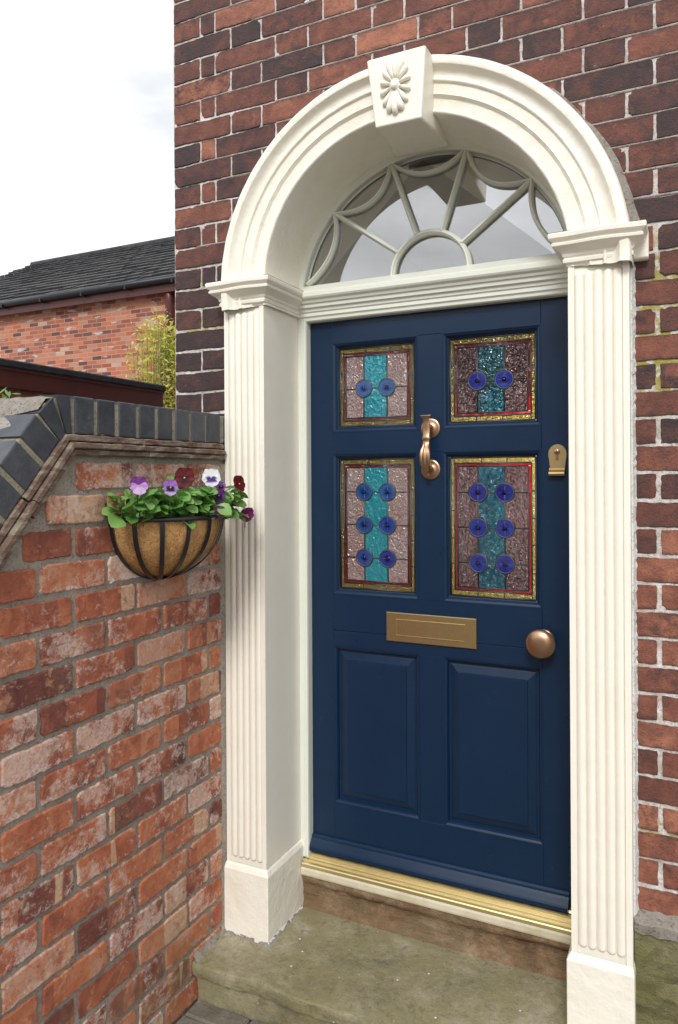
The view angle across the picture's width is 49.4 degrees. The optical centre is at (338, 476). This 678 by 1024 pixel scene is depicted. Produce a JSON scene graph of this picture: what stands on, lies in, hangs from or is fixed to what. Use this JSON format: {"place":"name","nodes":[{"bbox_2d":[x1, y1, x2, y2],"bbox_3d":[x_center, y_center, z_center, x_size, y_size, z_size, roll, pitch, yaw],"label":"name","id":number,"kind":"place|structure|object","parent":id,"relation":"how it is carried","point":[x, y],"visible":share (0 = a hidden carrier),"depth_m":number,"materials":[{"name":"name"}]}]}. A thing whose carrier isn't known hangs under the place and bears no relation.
{"place":"outdoors","nodes":[
{"label":"outdoors","id":0,"kind":"place"},
{"bbox_2d":[0,236,175,408],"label":"neighbouring house","id":1,"kind":"structure","parent":0,"point":[81,312],"depth_m":14.20,"materials":[{"name":"brick"}]},
{"bbox_2d":[176,1000,264,1023],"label":"paving","id":2,"kind":"structure","parent":0,"point":[199,1012],"depth_m":2.31,"materials":[{"name":"grey stone"}]},
{"label":"ground","id":3,"kind":"structure","parent":0,"visible":0},
{"bbox_2d":[0,387,19,397],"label":"garden shrub","id":4,"kind":"object","parent":3,"relation":"on","point":[7,393],"depth_m":3.03,"materials":[{"name":"green plant"}]},
{"bbox_2d":[0,358,165,406],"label":"outbuilding","id":5,"kind":"structure","parent":3,"relation":"on","point":[25,379],"depth_m":3.67,"materials":[{"name":"red paint"}]},
{"bbox_2d":[0,395,226,1023],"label":"garden wall","id":6,"kind":"structure","parent":3,"relation":"on","point":[113,809],"depth_m":2.01,"materials":[{"name":"red brick"}]},
{"bbox_2d":[108,515,224,578],"bbox_3d":[-0.458,0.210,2.180,0.198,0.195,0.423,0,0,26],"label":"wall basket","id":7,"kind":"object","parent":6,"relation":"attached to","point":[165,547],"depth_m":2.08,"materials":[{"name":"black metal"}]},
{"bbox_2d":[102,476,180,527],"bbox_3d":[-0.549,0.069,2.050,0.224,0.139,0.200,0,0,-37],"label":"pansy plant","id":8,"kind":"object","parent":7,"relation":"in","point":[139,486],"visible":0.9,"depth_m":2.00,"materials":[{"name":"green plant"}]},
{"bbox_2d":[133,468,204,528],"bbox_3d":[-0.495,0.066,2.137,0.221,0.185,0.240,0,0,26],"label":"pansy plant","id":9,"kind":"object","parent":7,"relation":"in","point":[184,478],"visible":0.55,"depth_m":2.11,"materials":[{"name":"green plant"}]},
{"bbox_2d":[159,468,225,517],"bbox_3d":[-0.442,0.062,2.226,0.199,0.173,0.221,0,0,-3],"label":"pansy plant","id":10,"kind":"object","parent":7,"relation":"in","point":[211,478],"visible":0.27,"depth_m":2.22,"materials":[{"name":"white plant"}]},
{"bbox_2d":[182,485,233,524],"bbox_3d":[-0.399,0.088,2.204,0.176,0.125,0.192,0,0,-17],"label":"pansy plant","id":11,"kind":"object","parent":7,"relation":"in","point":[222,498],"visible":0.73,"depth_m":2.17,"materials":[{"name":"green plant"}]},
{"bbox_2d":[208,475,253,527],"bbox_3d":[-0.381,0.080,2.322,0.228,0.168,0.214,0,0,-16],"label":"pansy plant","id":12,"kind":"object","parent":7,"relation":"in","point":[245,514],"visible":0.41,"depth_m":2.33,"materials":[{"name":"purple plant"}]},
{"bbox_2d":[125,307,175,408],"bbox_3d":[-1.871,-0.008,7.693,0.756,3.404,0.786,0,0,-27],"label":"bamboo shrub","id":13,"kind":"object","parent":3,"relation":"on","point":[164,368],"visible":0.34,"depth_m":7.64,"materials":[{"name":"green plant"}]},
{"bbox_2d":[192,875,569,1023],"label":"stone step","id":14,"kind":"object","parent":3,"relation":"on","point":[331,953],"visible":0.81,"depth_m":2.32,"materials":[{"name":"stone"}]},
{"bbox_2d":[301,851,570,944],"bbox_3d":[0.319,1.390,2.493,0.955,0.079,0.117,0,0,26],"label":"door sill","id":15,"kind":"structure","parent":14,"relation":"on","point":[542,922],"depth_m":2.43,"materials":[{"name":"gold metal"}]},
{"bbox_2d":[173,0,677,1023],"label":"brick house","id":16,"kind":"structure","parent":3,"relation":"on","point":[253,78],"depth_m":2.07,"materials":[{"name":"brick"}]},
{"bbox_2d":[205,46,648,1023],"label":"door surround","id":17,"kind":"object","parent":16,"relation":"attached to","point":[323,152],"visible":0.99,"depth_m":2.17,"materials":[{"name":"beige paint"}]},
{"bbox_2d":[297,253,567,856],"bbox_3d":[0.303,0.338,2.472,1.006,2.068,0.113,0,0,26],"label":"door frame","id":18,"kind":"object","parent":17,"relation":"attached to","point":[521,279],"visible":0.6,"depth_m":2.56,"materials":[{"name":"white paint"}]},
{"bbox_2d":[299,145,566,288],"bbox_3d":[0.307,-0.850,2.481,0.990,0.512,0.058,0,0,26],"label":"fanlight","id":19,"kind":"object","parent":18,"relation":"attached to","point":[447,206],"visible":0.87,"depth_m":2.48,"materials":[{"name":"clear glass"}]},
{"bbox_2d":[309,296,570,912],"bbox_3d":[0.305,0.394,2.477,0.915,1.909,0.121,0,0,26],"label":"front door","id":20,"kind":"structure","parent":18,"relation":"attached to","point":[443,756],"depth_m":2.48,"materials":[{"name":"blue paint"}]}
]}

